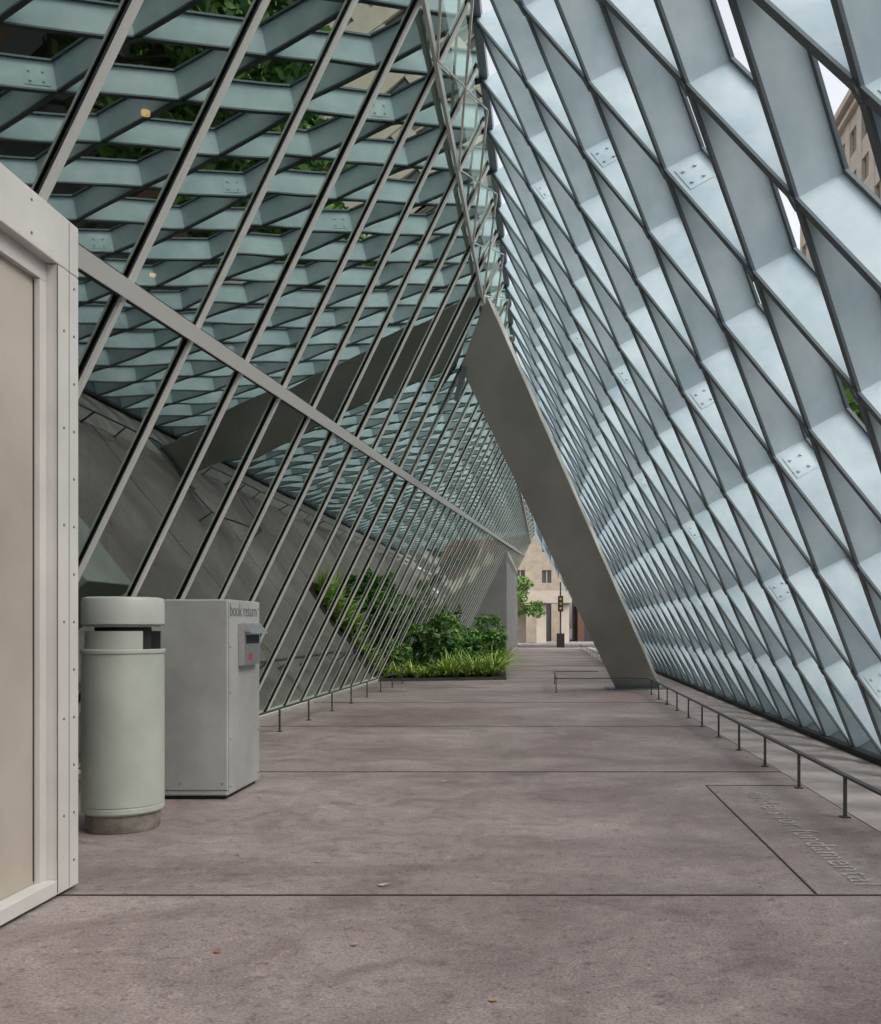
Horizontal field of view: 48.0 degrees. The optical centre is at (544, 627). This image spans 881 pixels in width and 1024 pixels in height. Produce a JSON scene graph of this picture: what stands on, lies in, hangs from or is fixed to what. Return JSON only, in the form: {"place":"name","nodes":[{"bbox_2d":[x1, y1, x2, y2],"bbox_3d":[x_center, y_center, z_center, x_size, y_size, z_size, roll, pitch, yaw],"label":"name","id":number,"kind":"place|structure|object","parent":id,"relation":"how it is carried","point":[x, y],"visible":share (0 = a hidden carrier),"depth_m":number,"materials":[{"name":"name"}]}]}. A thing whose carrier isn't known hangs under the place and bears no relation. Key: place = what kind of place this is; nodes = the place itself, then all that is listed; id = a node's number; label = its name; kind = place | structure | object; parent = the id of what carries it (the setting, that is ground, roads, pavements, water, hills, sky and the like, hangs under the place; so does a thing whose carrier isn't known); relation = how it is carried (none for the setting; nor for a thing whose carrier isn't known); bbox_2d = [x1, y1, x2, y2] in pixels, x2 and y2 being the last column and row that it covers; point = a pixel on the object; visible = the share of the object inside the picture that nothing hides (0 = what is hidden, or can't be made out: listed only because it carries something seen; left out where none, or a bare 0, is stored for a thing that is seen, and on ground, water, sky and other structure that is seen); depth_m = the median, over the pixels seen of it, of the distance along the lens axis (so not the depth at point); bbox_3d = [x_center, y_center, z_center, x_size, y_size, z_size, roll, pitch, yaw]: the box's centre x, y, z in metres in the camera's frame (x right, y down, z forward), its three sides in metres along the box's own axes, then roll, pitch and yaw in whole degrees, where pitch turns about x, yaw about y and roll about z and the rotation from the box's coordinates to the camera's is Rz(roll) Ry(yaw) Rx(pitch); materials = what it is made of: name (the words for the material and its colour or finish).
{"place":"outdoors","nodes":[
{"label":"outdoors","id":0,"kind":"place"},
{"bbox_2d":[0,648,880,1023],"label":"plaza floor","id":1,"kind":"structure","parent":0,"point":[548,798],"depth_m":4.93,"materials":[{"name":"concrete"}]},
{"bbox_2d":[0,163,77,925],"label":"entrance portal","id":2,"kind":"object","parent":1,"relation":"on","point":[38,549],"visible":1,"depth_m":4.63,"materials":[{"name":"grey"}]},
{"bbox_2d":[79,596,165,834],"bbox_3d":[-2.730,0.552,6.350,0.514,1.495,0.514,0,0,0],"label":"trash can","id":3,"kind":"object","parent":1,"relation":"on","point":[122,652],"visible":1,"depth_m":6.14,"materials":[{"name":"metal"}]},
{"bbox_2d":[152,599,266,798],"bbox_3d":[-2.712,0.544,7.788,0.875,1.509,0.824,0,0,0],"label":"book return box","id":4,"kind":"object","parent":1,"relation":"on","point":[212,654],"visible":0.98,"depth_m":7.38,"materials":[{"name":"metal"}]},
{"bbox_2d":[78,0,533,769],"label":"glass","id":5,"kind":"object","parent":1,"relation":"on","point":[254,276],"visible":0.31,"depth_m":9.31,"materials":[{"name":"clear glass"}]},
{"bbox_2d":[36,0,531,710],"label":"gasket","id":6,"kind":"object","parent":5,"relation":"attached to","point":[298,352],"visible":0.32,"depth_m":8.83,"materials":[{"name":"black rubber"}]},
{"bbox_2d":[78,0,534,778],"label":"transom","id":7,"kind":"object","parent":1,"relation":"on","point":[110,278],"visible":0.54,"depth_m":8.96,"materials":[{"name":"silver metal"}]},
{"bbox_2d":[38,0,533,716],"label":"mullion","id":8,"kind":"object","parent":7,"relation":"attached to","point":[88,106],"visible":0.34,"depth_m":8.86,"materials":[{"name":"silver metal"}]},
{"bbox_2d":[259,670,405,731],"bbox_3d":[-3.300,1.153,15.600,0.060,0.295,15.224,0,0,0],"label":"rail","id":9,"kind":"object","parent":1,"relation":"on","point":[289,705],"visible":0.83,"depth_m":15.18,"materials":[{"name":"grey metal"}]},
{"bbox_2d":[0,690,699,1000],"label":"fallen leaves","id":10,"kind":"object","parent":1,"relation":"on","point":[381,884],"visible":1,"depth_m":4.01,"materials":[{"name":"brown plant"}]},
{"bbox_2d":[381,661,504,678],"bbox_3d":[-2.490,1.264,29.750,3.020,0.069,12.500,0,0,0],"label":"planting bed","id":11,"kind":"object","parent":1,"relation":"on","point":[501,674],"visible":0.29,"depth_m":24.44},
{"bbox_2d":[387,615,416,668],"bbox_3d":[-3.786,0.400,24.592,0.799,1.670,1.042,0,0,36],"label":"shrub","id":12,"kind":"object","parent":11,"relation":"on","point":[405,646],"visible":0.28,"depth_m":24.65,"materials":[{"name":"green plant"}]},
{"bbox_2d":[411,614,447,659],"bbox_3d":[-3.579,0.327,27.903,1.167,1.828,1.927,0,0,-39],"label":"shrub","id":13,"kind":"object","parent":11,"relation":"on","point":[438,621],"visible":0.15,"depth_m":27.49,"materials":[{"name":"green plant"}]},
{"bbox_2d":[408,623,452,668],"bbox_3d":[-2.975,0.555,25.383,1.127,1.372,0.872,0,0,11],"label":"shrub","id":14,"kind":"object","parent":11,"relation":"on","point":[423,635],"visible":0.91,"depth_m":25.20,"materials":[{"name":"green plant"}]},
{"bbox_2d":[419,604,460,661],"bbox_3d":[-3.550,0.215,31.101,1.662,2.050,1.707,0,0,37],"label":"shrub","id":15,"kind":"object","parent":11,"relation":"on","point":[452,622],"visible":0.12,"depth_m":30.81,"materials":[{"name":"green plant"}]},
{"bbox_2d":[378,672,505,681],"bbox_3d":[-2.477,1.265,29.694,3.047,0.070,12.612,0,0,0],"label":"bed edging","id":16,"kind":"object","parent":11,"relation":"on","point":[446,679],"visible":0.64,"depth_m":23.80,"materials":[{"name":"brown metal"}]},
{"bbox_2d":[437,602,466,647],"bbox_3d":[-3.373,0.105,34.507,1.351,2.267,1.971,0,0,0],"label":"shrub","id":17,"kind":"object","parent":11,"relation":"on","point":[459,609],"visible":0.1,"depth_m":34.47,"materials":[{"name":"green plant"}]},
{"bbox_2d":[436,637,474,667],"bbox_3d":[-2.447,0.740,25.859,1.191,0.999,0.811,0,0,-29],"label":"shrub","id":18,"kind":"object","parent":11,"relation":"on","point":[456,644],"visible":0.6,"depth_m":25.75,"materials":[{"name":"green plant"}]},
{"bbox_2d":[442,628,471,661],"bbox_3d":[-2.536,0.627,28.326,1.030,1.223,1.642,0,0,0],"label":"shrub","id":19,"kind":"object","parent":11,"relation":"on","point":[461,635],"visible":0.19,"depth_m":27.91,"materials":[{"name":"green plant"}]},
{"bbox_2d":[381,644,545,677],"bbox_3d":[-1.532,0.796,29.257,4.034,0.929,12.466,0,0,9],"label":"ground cover","id":20,"kind":"object","parent":11,"relation":"on","point":[478,667],"visible":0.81,"depth_m":24.32,"materials":[{"name":"green plant"}]},
{"bbox_2d":[449,614,484,638],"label":"shrub","id":21,"kind":"object","parent":11,"relation":"on","point":[478,632],"visible":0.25,"depth_m":32.20,"materials":[{"name":"green plant"}]},
{"bbox_2d":[464,638,498,662],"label":"shrub","id":22,"kind":"object","parent":11,"relation":"on","point":[475,645],"visible":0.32,"depth_m":26.07,"materials":[{"name":"green plant"}]},
{"bbox_2d":[475,610,501,631],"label":"shrub","id":23,"kind":"object","parent":11,"relation":"on","point":[494,620],"visible":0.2,"depth_m":34.57,"materials":[{"name":"green plant"}]},
{"bbox_2d":[472,628,507,655],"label":"shrub","id":24,"kind":"object","parent":11,"relation":"on","point":[500,639],"visible":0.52,"depth_m":28.15,"materials":[{"name":"green plant"}]},
{"bbox_2d":[479,624,506,652],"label":"shrub","id":25,"kind":"object","parent":11,"relation":"on","point":[501,629],"visible":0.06,"depth_m":30.41,"materials":[{"name":"green plant"}]},
{"bbox_2d":[56,702,880,895],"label":"paving joints","id":26,"kind":"object","parent":1,"relation":"on","point":[783,861],"visible":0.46,"depth_m":4.75,"materials":[{"name":"grey"}]},
{"bbox_2d":[449,551,517,652],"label":"entrance portal","id":27,"kind":"object","parent":1,"relation":"on","point":[501,596],"visible":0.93,"depth_m":45.00,"materials":[{"name":"concrete"}]},
{"bbox_2d":[579,644,602,663],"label":"rail","id":28,"kind":"object","parent":1,"relation":"on","point":[590,651],"visible":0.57,"depth_m":43.98,"materials":[{"name":"grey metal"}]},
{"bbox_2d":[605,686,668,689],"bbox_3d":[1.960,1.290,20.750,1.320,0.019,0.900,0,0,0],"label":"base plate","id":29,"kind":"object","parent":1,"relation":"on","point":[614,688],"visible":0.57,"depth_m":20.46,"materials":[{"name":"grey paint"}]},
{"bbox_2d":[461,297,661,687],"bbox_3d":[0.488,-1.915,18.299,0.890,6.430,6.784,0,0,31],"label":"shaft","id":30,"kind":"object","parent":29,"relation":"on","point":[496,378],"visible":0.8,"depth_m":17.49,"materials":[{"name":"paint"}]},
{"bbox_2d":[454,367,466,400],"bbox_3d":[-1.370,-3.950,15.925,0.220,0.500,0.210,0,0,0],"label":"bracket","id":31,"kind":"object","parent":30,"relation":"attached to","point":[459,387],"visible":1,"depth_m":15.85,"materials":[{"name":"grey metal"}]},
{"bbox_2d":[553,671,880,817],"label":"rail","id":32,"kind":"object","parent":1,"relation":"on","point":[845,776],"visible":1,"depth_m":8.91,"materials":[{"name":"grey metal"}]},
{"bbox_2d":[578,647,880,832],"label":"paving strip","id":33,"kind":"object","parent":1,"relation":"on","point":[863,804],"visible":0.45,"depth_m":9.82,"materials":[{"name":"concrete"}]},
{"bbox_2d":[745,792,880,884],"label":"floor inscription","id":34,"kind":"object","parent":1,"relation":"on","point":[846,863],"visible":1,"depth_m":5.74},
{"bbox_2d":[518,546,550,640],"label":"glazing","id":35,"kind":"structure","parent":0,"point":[548,622],"depth_m":92.35,"materials":[{"name":"grey glass"}]},
{"bbox_2d":[518,641,593,644],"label":"sidewalk","id":36,"kind":"structure","parent":0,"point":[569,643],"depth_m":79.00,"materials":[{"name":"concrete"}]},
{"bbox_2d":[518,587,571,642],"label":"arcade","id":37,"kind":"object","parent":36,"relation":"on","point":[547,597],"visible":0.29,"depth_m":81.00,"materials":[{"name":"beige stone"}]},
{"bbox_2d":[800,105,880,263],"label":"facade","id":38,"kind":"structure","parent":36,"relation":"on","point":[858,157],"depth_m":81.08,"materials":[{"name":"beige stone"}]},
{"bbox_2d":[805,131,879,255],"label":"glazing","id":39,"kind":"structure","parent":38,"relation":"attached to","point":[866,175],"depth_m":80.38,"materials":[{"name":"grey glass"}]},
{"bbox_2d":[834,89,858,135],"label":"cornice","id":40,"kind":"structure","parent":38,"relation":"on","point":[846,110],"depth_m":83.30,"materials":[{"name":"beige stone"}]},
{"bbox_2d":[518,629,595,647],"bbox_3d":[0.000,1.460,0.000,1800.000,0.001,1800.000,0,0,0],"label":"ground","id":41,"kind":"structure","parent":0,"point":[551,646],"depth_m":73.95,"materials":[{"name":"concrete"}]},
{"bbox_2d":[0,0,519,694],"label":"shell","id":42,"kind":"object","parent":41,"relation":"on","point":[126,156],"depth_m":11.80,"materials":[{"name":"grey metal"}]},
{"bbox_2d":[141,109,155,276],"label":"recessed downlights","id":43,"kind":"object","parent":42,"relation":"attached to","point":[145,112],"visible":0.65,"depth_m":11.29,"materials":[{"name":"yellow"}]},
{"bbox_2d":[89,336,377,637],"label":"interior columns","id":44,"kind":"structure","parent":42,"relation":"on","point":[102,412],"depth_m":20.00,"materials":[{"name":"grey"}]},
{"bbox_2d":[479,526,559,640],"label":"facade","id":45,"kind":"structure","parent":41,"relation":"on","point":[535,562],"depth_m":92.00,"materials":[{"name":"beige stone"}]},
{"bbox_2d":[518,575,545,617],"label":"street tree","id":46,"kind":"object","parent":41,"relation":"on","point":[525,582],"visible":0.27,"depth_m":72.95,"materials":[{"name":"green plant"}]},
{"bbox_2d":[557,582,564,647],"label":"traffic light","id":47,"kind":"object","parent":41,"relation":"on","point":[560,640],"visible":0.93,"depth_m":62.70,"materials":[{"name":"brown metal"}]},
{"bbox_2d":[572,601,583,640],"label":"facade","id":48,"kind":"structure","parent":41,"relation":"on","point":[577,628],"depth_m":100.36,"materials":[{"name":"brick"}]},
{"bbox_2d":[584,624,591,640],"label":"glazing","id":49,"kind":"structure","parent":41,"relation":"on","point":[587,636],"depth_m":96.35,"materials":[{"name":"grey glass"}]},
{"bbox_2d":[841,380,864,424],"bbox_3d":[9.694,-2.803,20.116,8.700,8.769,6.625,0,0,30],"label":"street tree","id":50,"kind":"object","parent":41,"relation":"on","point":[854,406],"visible":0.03,"depth_m":19.75,"materials":[{"name":"green plant"}]},
{"bbox_2d":[481,0,848,628],"label":"sky","id":51,"kind":"structure","parent":0,"point":[836,90],"materials":[{"name":"white"}]},
{"bbox_2d":[594,648,880,771],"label":"curb","id":52,"kind":"structure","parent":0,"point":[871,765],"depth_m":12.08,"materials":[{"name":"concrete"}]},
{"bbox_2d":[654,669,880,765],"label":"base channel","id":53,"kind":"object","parent":52,"relation":"on","point":[869,756],"visible":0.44,"depth_m":12.37,"materials":[{"name":"black metal"}]},
{"bbox_2d":[656,669,880,754],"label":"base sill","id":54,"kind":"structure","parent":52,"relation":"on","point":[869,746],"depth_m":11.18,"materials":[{"name":"grey metal"}]},
{"bbox_2d":[473,0,864,746],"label":"node clip","id":55,"kind":"object","parent":54,"relation":"on","point":[855,90],"visible":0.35,"depth_m":8.71,"materials":[{"name":"grey paint"}]},
{"bbox_2d":[474,0,880,753],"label":"flange","id":56,"kind":"object","parent":55,"relation":"attached to","point":[816,50],"visible":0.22,"depth_m":8.63,"materials":[{"name":"grey paint"}]},
{"bbox_2d":[476,0,880,748],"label":"web","id":57,"kind":"object","parent":55,"relation":"attached to","point":[840,204],"visible":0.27,"depth_m":8.04,"materials":[{"name":"blue paint"}]},
{"bbox_2d":[473,0,532,518],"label":"ridge beam","id":58,"kind":"structure","parent":57,"relation":"attached to","point":[477,10],"depth_m":11.43,"materials":[{"name":"grey metal"}]},
{"bbox_2d":[535,88,880,696],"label":"splice plate","id":59,"kind":"object","parent":57,"relation":"attached to","point":[798,461],"visible":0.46,"depth_m":8.64,"materials":[{"name":"blue paint"}]},
{"bbox_2d":[540,146,880,690],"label":"bolt","id":60,"kind":"object","parent":57,"relation":"on","point":[693,181],"visible":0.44,"depth_m":8.59,"materials":[{"name":"blue paint"}]},
{"bbox_2d":[676,0,880,558],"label":"flange","id":61,"kind":"object","parent":57,"relation":"attached to","point":[847,172],"visible":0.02,"depth_m":5.53,"materials":[{"name":"grey paint"}]}
]}

